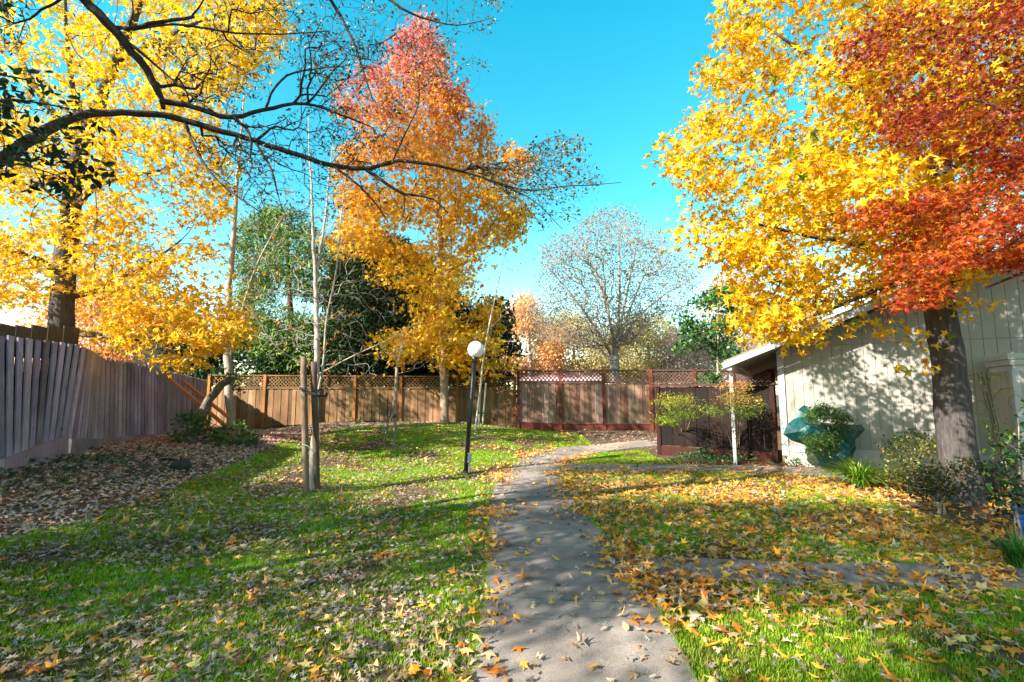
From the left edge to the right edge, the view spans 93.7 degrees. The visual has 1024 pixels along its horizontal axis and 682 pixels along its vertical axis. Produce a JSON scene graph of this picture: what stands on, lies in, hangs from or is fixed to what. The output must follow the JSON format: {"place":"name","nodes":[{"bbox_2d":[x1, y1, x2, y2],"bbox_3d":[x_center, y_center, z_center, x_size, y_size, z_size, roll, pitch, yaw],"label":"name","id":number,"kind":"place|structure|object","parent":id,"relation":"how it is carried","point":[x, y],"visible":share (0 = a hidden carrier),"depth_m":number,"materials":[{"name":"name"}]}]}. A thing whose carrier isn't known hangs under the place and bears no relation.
{"place":"outdoors","nodes":[
{"label":"outdoors","id":0,"kind":"place"},
{"bbox_2d":[0,394,1023,681],"bbox_3d":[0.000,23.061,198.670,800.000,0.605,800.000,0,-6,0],"label":"ground","id":1,"kind":"structure","parent":0,"point":[592,438],"depth_m":4.91,"materials":[{"name":"plant"}]},
{"bbox_2d":[39,649,59,670],"bbox_3d":[-2.682,1.839,2.766,0.116,0.090,0.118,-3,-7,27],"label":"fallen leaf","id":2,"kind":"object","parent":1,"relation":"on","point":[53,664],"visible":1,"depth_m":2.78,"materials":[{"name":"plant"}]},
{"bbox_2d":[24,666,47,675],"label":"fallen leaf","id":3,"kind":"object","parent":2,"relation":"on","point":[37,668],"visible":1,"depth_m":2.71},
{"bbox_2d":[0,0,115,208],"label":"privet tree","id":4,"kind":"object","parent":1,"relation":"on","point":[7,104],"visible":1,"depth_m":3.40,"materials":[{"name":"green plant"}]},
{"bbox_2d":[12,268,148,374],"bbox_3d":[-16.869,0.260,19.192,8.293,6.443,4.245,-3,-7,28],"label":"autumn tree","id":5,"kind":"object","parent":1,"relation":"on","point":[85,312],"visible":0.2,"depth_m":18.77,"materials":[{"name":"yellow plant"}]},
{"bbox_2d":[87,633,100,640],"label":"fallen leaf","id":6,"kind":"object","parent":1,"relation":"on","point":[93,637],"visible":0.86,"depth_m":3.11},
{"bbox_2d":[0,320,202,373],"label":"house","id":7,"kind":"structure","parent":1,"relation":"on","point":[22,322],"depth_m":24.86,"materials":[{"name":"paint"}]},
{"bbox_2d":[0,323,207,473],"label":"board fence","id":8,"kind":"object","parent":1,"relation":"on","point":[95,399],"visible":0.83,"depth_m":8.27,"materials":[{"name":"grey wood"}]},
{"bbox_2d":[164,374,230,430],"bbox_3d":[-8.343,1.610,12.700,2.517,1.477,0.045,-2,-7,19],"label":"timber brace","id":9,"kind":"object","parent":8,"relation":"attached to","point":[190,396],"visible":0.79,"depth_m":12.76,"materials":[{"name":"brown wood"}]},
{"bbox_2d":[182,380,229,418],"bbox_3d":[-8.771,1.643,13.703,2.463,1.066,0.045,-4,-7,29],"label":"timber brace","id":10,"kind":"object","parent":8,"relation":"attached to","point":[202,396],"visible":0.79,"depth_m":13.72,"materials":[{"name":"brown wood"}]},
{"bbox_2d":[0,444,209,511],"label":"ground cover","id":11,"kind":"object","parent":1,"relation":"on","point":[98,456],"visible":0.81,"depth_m":7.08,"materials":[{"name":"brown plant"}]},
{"bbox_2d":[37,234,201,332],"bbox_3d":[-24.725,-1.097,30.642,14.536,11.637,7.099,-4,-7,33],"label":"autumn tree","id":12,"kind":"object","parent":1,"relation":"on","point":[145,286],"visible":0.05,"depth_m":30.09,"materials":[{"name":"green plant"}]},
{"bbox_2d":[137,668,152,678],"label":"fallen leaf","id":13,"kind":"object","parent":1,"relation":"on","point":[148,672],"visible":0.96,"depth_m":2.72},
{"bbox_2d":[0,0,300,443],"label":"sweetgum tree","id":14,"kind":"object","parent":1,"relation":"on","point":[62,269],"visible":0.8,"depth_m":10.07,"materials":[{"name":"yellow plant"}]},
{"bbox_2d":[168,458,191,470],"bbox_3d":[-5.389,2.025,7.810,0.308,0.252,0.322,0,-6,0],"label":"stone","id":15,"kind":"object","parent":1,"relation":"on","point":[180,464],"visible":0.79,"depth_m":7.72,"materials":[{"name":"stone"}]},
{"bbox_2d":[164,367,262,447],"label":"leaning tree","id":16,"kind":"object","parent":1,"relation":"on","point":[193,432],"visible":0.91,"depth_m":10.67,"materials":[{"name":"green plant"}]},
{"bbox_2d":[222,640,235,651],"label":"fallen leaf","id":17,"kind":"object","parent":1,"relation":"on","point":[228,645],"visible":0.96,"depth_m":3.00,"materials":[{"name":"plant"}]},
{"bbox_2d":[152,330,307,422],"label":"evergreen tree","id":18,"kind":"object","parent":1,"relation":"on","point":[201,373],"visible":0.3,"depth_m":19.89,"materials":[{"name":"green plant"}]},
{"bbox_2d":[199,95,290,428],"bbox_3d":[-9.358,-2.806,16.433,4.761,11.865,2.490,-4,-7,29],"label":"bare tree","id":19,"kind":"object","parent":1,"relation":"on","point":[230,401],"visible":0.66,"depth_m":16.26,"materials":[{"name":"grey plant"}]},
{"bbox_2d":[278,659,295,674],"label":"fallen leaf","id":20,"kind":"object","parent":1,"relation":"on","point":[289,665],"visible":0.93,"depth_m":2.78,"materials":[{"name":"plant"}]},
{"bbox_2d":[220,201,356,385],"bbox_3d":[-9.847,-1.358,21.461,7.745,10.171,5.128,-6,-8,41],"label":"evergreen tree","id":21,"kind":"object","parent":1,"relation":"on","point":[255,234],"visible":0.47,"depth_m":20.37,"materials":[{"name":"green plant"}]},
{"bbox_2d":[300,356,308,492],"bbox_3d":[-3.250,1.377,7.527,0.235,2.271,0.104,0,-6,0],"label":"tree stake","id":22,"kind":"object","parent":1,"relation":"on","point":[304,422],"visible":0.84,"depth_m":7.50,"materials":[{"name":"brown wood"}]},
{"bbox_2d":[299,387,328,396],"bbox_3d":[-3.108,0.803,7.557,0.434,0.161,0.218,4,-7,-32],"label":"tree tie","id":23,"kind":"object","parent":22,"relation":"attached to","point":[303,390],"visible":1,"depth_m":7.51,"materials":[{"name":"black rubber"}]},
{"bbox_2d":[0,0,620,235],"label":"oak tree","id":24,"kind":"object","parent":1,"relation":"on","point":[127,45],"visible":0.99,"depth_m":5.64,"materials":[{"name":"brown plant"}]},
{"bbox_2d":[306,663,322,675],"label":"fallen leaf","id":25,"kind":"object","parent":1,"relation":"on","point":[314,668],"visible":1,"depth_m":2.76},
{"bbox_2d":[310,361,319,489],"bbox_3d":[-3.153,1.435,7.690,0.105,2.209,0.333,-1,-6,13],"label":"tree stake","id":26,"kind":"object","parent":1,"relation":"on","point":[315,417],"visible":0.86,"depth_m":7.65,"materials":[{"name":"brown wood"}]},
{"bbox_2d":[229,117,420,489],"bbox_3d":[-3.190,-0.714,8.103,3.276,6.577,1.549,0,-6,0],"label":"bare tree","id":27,"kind":"object","parent":1,"relation":"on","point":[317,319],"visible":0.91,"depth_m":8.04,"materials":[{"name":"grey plant"}]},
{"bbox_2d":[314,189,361,401],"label":"evergreen tree","id":28,"kind":"object","parent":1,"relation":"on","point":[333,229],"visible":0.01,"depth_m":25.70,"materials":[{"name":"green plant"}]},
{"bbox_2d":[336,639,352,655],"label":"fallen leaf","id":29,"kind":"object","parent":1,"relation":"on","point":[349,650],"visible":0.86,"depth_m":2.94,"materials":[{"name":"plant"}]},
{"bbox_2d":[207,374,515,427],"bbox_3d":[-5.651,2.293,17.590,11.635,2.171,0.130,0,-6,4],"label":"lattice fence","id":30,"kind":"object","parent":1,"relation":"on","point":[418,403],"visible":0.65,"depth_m":17.58,"materials":[{"name":"brown wood"}]},
{"bbox_2d":[233,365,516,422],"bbox_3d":[-5.628,2.261,19.454,12.077,2.645,1.999,0,-6,0],"label":"fence","id":31,"kind":"object","parent":1,"relation":"on","point":[419,373],"visible":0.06,"depth_m":19.31,"materials":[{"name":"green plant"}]},
{"bbox_2d":[383,396,392,443],"bbox_3d":[-3.281,2.159,12.711,0.233,1.421,0.046,0,-6,0],"label":"tree stake","id":32,"kind":"object","parent":1,"relation":"on","point":[388,419],"visible":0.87,"depth_m":12.70,"materials":[{"name":"brown wood"}]},
{"bbox_2d":[393,368,397,444],"bbox_3d":[-3.071,1.792,12.651,0.090,2.165,0.084,0,-6,0],"label":"tree stake","id":33,"kind":"object","parent":1,"relation":"on","point":[395,406],"visible":0.91,"depth_m":12.63,"materials":[{"name":"brown wood"}]},
{"bbox_2d":[396,599,406,617],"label":"fallen leaf","id":34,"kind":"object","parent":1,"relation":"on","point":[401,613],"visible":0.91,"depth_m":3.42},
{"bbox_2d":[387,329,428,420],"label":"sapling tree","id":35,"kind":"object","parent":1,"relation":"on","point":[400,353],"visible":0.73,"depth_m":13.01,"materials":[{"name":"green plant"}]},
{"bbox_2d":[312,231,504,386],"bbox_3d":[-4.425,-0.859,20.746,8.496,8.558,5.939,0,-6,0],"label":"evergreen tree","id":36,"kind":"object","parent":1,"relation":"on","point":[372,322],"visible":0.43,"depth_m":19.12,"materials":[{"name":"green plant"}]},
{"bbox_2d":[405,662,419,677],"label":"fallen leaf","id":37,"kind":"object","parent":1,"relation":"on","point":[413,669],"visible":1,"depth_m":2.74,"materials":[{"name":"plant"}]},
{"bbox_2d":[410,610,422,623],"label":"fallen leaf","id":38,"kind":"object","parent":1,"relation":"on","point":[416,615],"visible":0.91,"depth_m":3.37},
{"bbox_2d":[422,668,432,679],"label":"fallen leaf","id":39,"kind":"object","parent":1,"relation":"on","point":[426,671],"visible":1,"depth_m":2.71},
{"bbox_2d":[315,5,540,422],"bbox_3d":[-3.104,-4.838,17.615,8.405,15.825,5.883,0,-6,0],"label":"sweetgum tree","id":40,"kind":"object","parent":1,"relation":"on","point":[440,326],"visible":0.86,"depth_m":16.83,"materials":[{"name":"orange plant"}]},
{"bbox_2d":[439,657,457,674],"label":"fallen leaf","id":41,"kind":"object","parent":1,"relation":"on","point":[450,662],"visible":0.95,"depth_m":2.79,"materials":[{"name":"plant"}]},
{"bbox_2d":[462,647,473,655],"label":"fallen leaf","id":42,"kind":"object","parent":1,"relation":"on","point":[467,649],"visible":1,"depth_m":2.91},
{"bbox_2d":[461,341,483,473],"bbox_3d":[-0.800,1.432,9.760,0.451,2.875,0.343,2,-7,-22],"label":"street lamp","id":43,"kind":"object","parent":1,"relation":"on","point":[475,349],"visible":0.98,"depth_m":9.76,"materials":[{"name":"metal"}]},
{"bbox_2d":[474,382,481,428],"bbox_3d":[-1.061,2.094,15.009,0.229,1.638,0.064,0,-6,0],"label":"tree stake","id":44,"kind":"object","parent":1,"relation":"on","point":[478,405],"visible":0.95,"depth_m":14.99,"materials":[{"name":"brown wood"}]},
{"bbox_2d":[470,632,485,642],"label":"fallen leaf","id":45,"kind":"object","parent":1,"relation":"on","point":[475,636],"visible":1,"depth_m":3.08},
{"bbox_2d":[481,383,486,429],"bbox_3d":[-0.883,2.126,15.104,0.166,1.616,0.062,0,-6,0],"label":"tree stake","id":46,"kind":"object","parent":1,"relation":"on","point":[484,406],"visible":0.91,"depth_m":15.09,"materials":[{"name":"brown wood"}]},
{"bbox_2d":[477,651,496,659],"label":"fallen leaf","id":47,"kind":"object","parent":1,"relation":"on","point":[488,654],"visible":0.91,"depth_m":2.90,"materials":[{"name":"plant"}]},
{"bbox_2d":[462,294,527,386],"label":"evergreen tree","id":48,"kind":"object","parent":1,"relation":"on","point":[506,335],"visible":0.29,"depth_m":18.68,"materials":[{"name":"green plant"}]},
{"bbox_2d":[465,251,529,429],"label":"sapling tree","id":49,"kind":"object","parent":1,"relation":"on","point":[482,370],"visible":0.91,"depth_m":15.23,"materials":[{"name":"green plant"}]},
{"bbox_2d":[0,421,1023,681],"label":"leaf litter","id":50,"kind":"object","parent":1,"relation":"on","point":[602,513],"visible":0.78,"depth_m":4.83,"materials":[{"name":"plant"}]},
{"bbox_2d":[0,422,1023,681],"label":"lawn grass","id":51,"kind":"structure","parent":1,"relation":"on","point":[870,670],"depth_m":4.01,"materials":[{"name":"plant"}]},
{"bbox_2d":[31,613,51,623],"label":"fallen leaf","id":52,"kind":"object","parent":51,"relation":"on","point":[41,617],"visible":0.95,"depth_m":3.25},
{"bbox_2d":[455,667,473,679],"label":"fallen leaf","id":53,"kind":"object","parent":51,"relation":"on","point":[465,673],"visible":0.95,"depth_m":2.65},
{"bbox_2d":[878,657,901,681],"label":"fallen leaf","id":54,"kind":"object","parent":51,"relation":"on","point":[893,677],"visible":1,"depth_m":2.67,"materials":[{"name":"plant"}]},
{"bbox_2d":[500,287,570,386],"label":"autumn tree","id":55,"kind":"object","parent":1,"relation":"on","point":[546,351],"visible":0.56,"depth_m":30.85,"materials":[{"name":"orange plant"}]},
{"bbox_2d":[516,365,601,413],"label":"house","id":56,"kind":"structure","parent":1,"relation":"on","point":[562,379],"depth_m":30.38,"materials":[{"name":"paint"}]},
{"bbox_2d":[524,307,624,381],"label":"autumn tree","id":57,"kind":"object","parent":1,"relation":"on","point":[597,363],"visible":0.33,"depth_m":31.84,"materials":[{"name":"yellow plant"}]},
{"bbox_2d":[524,203,702,415],"bbox_3d":[5.957,-2.017,27.386,10.798,12.814,9.263,0,-6,0],"label":"vase tree","id":58,"kind":"object","parent":1,"relation":"on","point":[617,338],"visible":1,"depth_m":26.79,"materials":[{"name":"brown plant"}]},
{"bbox_2d":[579,338,660,383],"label":"autumn tree","id":59,"kind":"object","parent":1,"relation":"on","point":[635,356],"visible":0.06,"depth_m":36.64,"materials":[{"name":"orange plant"}]},
{"bbox_2d":[598,306,681,412],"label":"autumn tree","id":60,"kind":"object","parent":1,"relation":"on","point":[652,334],"visible":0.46,"depth_m":30.54,"materials":[{"name":"yellow plant"}]},
{"bbox_2d":[517,369,777,430],"bbox_3d":[4.710,2.159,16.850,9.080,2.325,0.130,0,-6,0],"label":"lattice fence","id":61,"kind":"object","parent":1,"relation":"on","point":[554,406],"visible":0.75,"depth_m":16.86,"materials":[{"name":"brown wood"}]},
{"bbox_2d":[668,616,683,627],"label":"fallen leaf","id":62,"kind":"object","parent":1,"relation":"on","point":[672,621],"visible":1,"depth_m":3.26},
{"bbox_2d":[647,391,706,446],"bbox_3d":[3.908,2.069,11.637,1.288,1.749,3.233,-1,-6,12],"label":"shrub","id":63,"kind":"object","parent":1,"relation":"on","point":[673,403],"visible":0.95,"depth_m":10.79,"materials":[{"name":"green plant"}]},
{"bbox_2d":[677,616,693,631],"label":"fallen leaf","id":64,"kind":"object","parent":1,"relation":"on","point":[686,623],"visible":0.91,"depth_m":3.29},
{"bbox_2d":[649,322,734,383],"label":"autumn tree","id":65,"kind":"object","parent":1,"relation":"on","point":[692,360],"visible":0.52,"depth_m":28.87,"materials":[{"name":"brown plant"}]},
{"bbox_2d":[686,610,700,623],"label":"fallen leaf","id":66,"kind":"object","parent":1,"relation":"on","point":[693,615],"visible":1,"depth_m":3.38,"materials":[{"name":"plant"}]},
{"bbox_2d":[695,590,713,605],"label":"fallen leaf","id":67,"kind":"object","parent":1,"relation":"on","point":[703,601],"visible":0.85,"depth_m":3.61,"materials":[{"name":"plant"}]},
{"bbox_2d":[665,280,748,386],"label":"young tree","id":68,"kind":"object","parent":1,"relation":"on","point":[719,349],"visible":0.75,"depth_m":14.55,"materials":[{"name":"green plant"}]},
{"bbox_2d":[705,609,722,619],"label":"fallen leaf","id":69,"kind":"object","parent":1,"relation":"on","point":[712,616],"visible":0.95,"depth_m":3.43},
{"bbox_2d":[653,382,778,462],"bbox_3d":[4.970,2.085,11.924,2.896,2.060,0.170,-5,-8,37],"label":"privacy fence","id":70,"kind":"object","parent":1,"relation":"on","point":[705,430],"visible":0.78,"depth_m":11.83,"materials":[{"name":"brown wood"}]},
{"bbox_2d":[714,624,730,632],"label":"fallen leaf","id":71,"kind":"object","parent":1,"relation":"on","point":[722,628],"visible":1,"depth_m":3.22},
{"bbox_2d":[562,464,883,481],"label":"walkway","id":72,"kind":"structure","parent":1,"relation":"on","point":[788,469],"depth_m":10.24,"materials":[{"name":"concrete"}]},
{"bbox_2d":[783,405,864,468],"bbox_3d":[6.442,1.978,9.888,1.652,1.316,0.802,0,-6,0],"label":"tarp cover","id":73,"kind":"object","parent":72,"relation":"on","point":[796,425],"visible":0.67,"depth_m":9.71,"materials":[{"name":"plastic"}]},
{"bbox_2d":[701,379,768,450],"bbox_3d":[5.029,1.844,10.661,2.190,1.977,1.346,5,-8,-37],"label":"shrub","id":74,"kind":"object","parent":1,"relation":"on","point":[740,413],"visible":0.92,"depth_m":10.58,"materials":[{"name":"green plant"}]},
{"bbox_2d":[688,269,782,385],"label":"autumn tree","id":75,"kind":"object","parent":1,"relation":"on","point":[719,284],"visible":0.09,"depth_m":35.85,"materials":[{"name":"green plant"}]},
{"bbox_2d":[649,446,821,467],"bbox_3d":[5.531,2.705,11.343,4.481,0.353,1.966,-2,-6,15],"label":"ivy","id":76,"kind":"object","parent":1,"relation":"on","point":[709,456],"visible":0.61,"depth_m":11.21,"materials":[{"name":"green plant"}]},
{"bbox_2d":[742,287,831,388],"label":"autumn tree","id":77,"kind":"object","parent":1,"relation":"on","point":[783,329],"visible":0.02,"depth_m":37.53,"materials":[{"name":"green plant"}]},
{"bbox_2d":[778,603,795,617],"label":"fallen leaf","id":78,"kind":"object","parent":1,"relation":"on","point":[785,613],"visible":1,"depth_m":3.45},
{"bbox_2d":[792,592,804,602],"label":"fallen leaf","id":79,"kind":"object","parent":1,"relation":"on","point":[799,600],"visible":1,"depth_m":3.67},
{"bbox_2d":[627,554,1023,589],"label":"walkway","id":80,"kind":"structure","parent":1,"relation":"on","point":[851,576],"depth_m":4.29,"materials":[{"name":"concrete"}]},
{"bbox_2d":[795,400,859,459],"bbox_3d":[6.550,1.971,9.846,1.033,1.552,2.170,-6,-9,43],"label":"shrub","id":81,"kind":"object","parent":1,"relation":"on","point":[825,412],"visible":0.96,"depth_m":9.46,"materials":[{"name":"green plant"}]},
{"bbox_2d":[642,0,1023,506],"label":"sweetgum tree","id":82,"kind":"object","parent":1,"relation":"on","point":[955,427],"visible":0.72,"depth_m":6.87,"materials":[{"name":"yellow plant"}]},
{"bbox_2d":[806,454,906,488],"bbox_3d":[6.022,2.262,8.381,1.847,0.548,1.924,-6,-8,42],"label":"daylily clump","id":83,"kind":"object","parent":1,"relation":"on","point":[860,476],"visible":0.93,"depth_m":8.27,"materials":[{"name":"green plant"}]},
{"bbox_2d":[851,599,869,610],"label":"fallen leaf","id":84,"kind":"object","parent":1,"relation":"on","point":[859,604],"visible":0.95,"depth_m":3.59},
{"bbox_2d":[853,656,870,665],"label":"fallen leaf","id":85,"kind":"object","parent":1,"relation":"on","point":[861,659],"visible":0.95,"depth_m":2.83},
{"bbox_2d":[865,586,878,596],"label":"fallen leaf","id":86,"kind":"object","parent":1,"relation":"on","point":[872,593],"visible":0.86,"depth_m":3.82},
{"bbox_2d":[721,242,1023,478],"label":"house","id":87,"kind":"structure","parent":1,"relation":"on","point":[867,387],"depth_m":10.01,"materials":[{"name":"paint"}]},
{"bbox_2d":[873,428,935,488],"bbox_3d":[6.516,1.977,7.810,1.530,1.112,0.912,5,-8,-39],"label":"shrub","id":88,"kind":"object","parent":1,"relation":"on","point":[919,448],"visible":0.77,"depth_m":7.76,"materials":[{"name":"green plant"}]},
{"bbox_2d":[818,0,1023,315],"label":"maple tree","id":89,"kind":"object","parent":1,"relation":"on","point":[1006,257],"visible":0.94,"depth_m":5.10,"materials":[{"name":"red plant"}]},
{"bbox_2d":[896,453,992,513],"bbox_3d":[5.804,1.952,6.493,1.573,0.847,0.782,3,-7,-26],"label":"shrub","id":90,"kind":"object","parent":1,"relation":"on","point":[927,477],"visible":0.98,"depth_m":6.37,"materials":[{"name":"green plant"}]},
{"bbox_2d":[975,668,993,679],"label":"fallen leaf","id":91,"kind":"object","parent":1,"relation":"on","point":[984,671],"visible":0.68,"depth_m":2.71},
{"bbox_2d":[981,470,1001,495],"bbox_3d":[7.536,2.265,7.699,0.340,0.360,0.340,0,-6,0],"label":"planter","id":92,"kind":"object","parent":1,"relation":"on","point":[989,479],"depth_m":7.54,"materials":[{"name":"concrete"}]},
{"bbox_2d":[968,399,1023,542],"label":"shrub","id":93,"kind":"object","parent":1,"relation":"on","point":[1010,458],"visible":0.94,"depth_m":5.16,"materials":[{"name":"green plant"}]},
{"bbox_2d":[968,371,1023,493],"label":"trellis vine","id":94,"kind":"object","parent":1,"relation":"on","point":[993,406],"visible":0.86,"depth_m":7.52,"materials":[{"name":"plant"}]},
{"bbox_2d":[969,525,1023,568],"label":"daylily clump","id":95,"kind":"object","parent":1,"relation":"on","point":[1013,551],"visible":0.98,"depth_m":4.46,"materials":[{"name":"green plant"}]},
{"bbox_2d":[981,353,1023,484],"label":"utility shed","id":96,"kind":"structure","parent":1,"relation":"on","point":[1010,366],"depth_m":8.31,"materials":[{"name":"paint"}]},
{"bbox_2d":[990,662,1015,674],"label":"fallen leaf","id":97,"kind":"object","parent":1,"relation":"on","point":[1001,668],"visible":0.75,"depth_m":2.75,"materials":[{"name":"plant"}]},
{"bbox_2d":[1010,504,1023,534],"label":"flower pot","id":98,"kind":"object","parent":1,"relation":"on","point":[1021,519],"visible":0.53,"depth_m":5.13,"materials":[{"name":"ceramic"}]},
{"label":"fallen leaf","id":99,"kind":"object","parent":1,"relation":"on","visible":0},
{"bbox_2d":[186,653,202,668],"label":"fallen leaf","id":100,"kind":"object","parent":99,"relation":"on","point":[193,664],"visible":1,"depth_m":2.79,"materials":[{"name":"plant"}]},
{"bbox_2d":[0,0,1023,394],"label":"sky","id":101,"kind":"structure","parent":0,"point":[615,73],"materials":[{"name":"blue"}]},
{"bbox_2d":[472,440,697,681],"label":"path","id":102,"kind":"structure","parent":0,"point":[611,646],"depth_m":3.64,"materials":[{"name":"concrete"}]},
{"bbox_2d":[485,666,507,675],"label":"fallen leaf","id":103,"kind":"object","parent":102,"relation":"on","point":[498,670],"visible":0.95,"depth_m":2.72,"materials":[{"name":"plant"}]},
{"bbox_2d":[499,579,511,586],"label":"fallen leaf","id":104,"kind":"object","parent":102,"relation":"on","point":[506,583],"visible":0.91,"depth_m":3.97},
{"bbox_2d":[519,659,528,668],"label":"fallen leaf","id":105,"kind":"object","parent":102,"relation":"on","point":[523,662],"visible":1,"depth_m":2.78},
{"bbox_2d":[576,631,588,646],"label":"fallen leaf","id":106,"kind":"object","parent":102,"relation":"on","point":[581,637],"visible":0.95,"depth_m":3.05,"materials":[{"name":"plant"}]},
{"bbox_2d":[622,621,631,630],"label":"fallen leaf","id":107,"kind":"object","parent":102,"relation":"on","point":[625,626],"visible":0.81,"depth_m":3.27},
{"bbox_2d":[628,670,638,679],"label":"fallen leaf","id":108,"kind":"object","parent":102,"relation":"on","point":[634,674],"visible":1,"depth_m":2.70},
{"bbox_2d":[642,612,654,623],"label":"fallen leaf","id":109,"kind":"object","parent":102,"relation":"on","point":[649,620],"visible":0.95,"depth_m":3.34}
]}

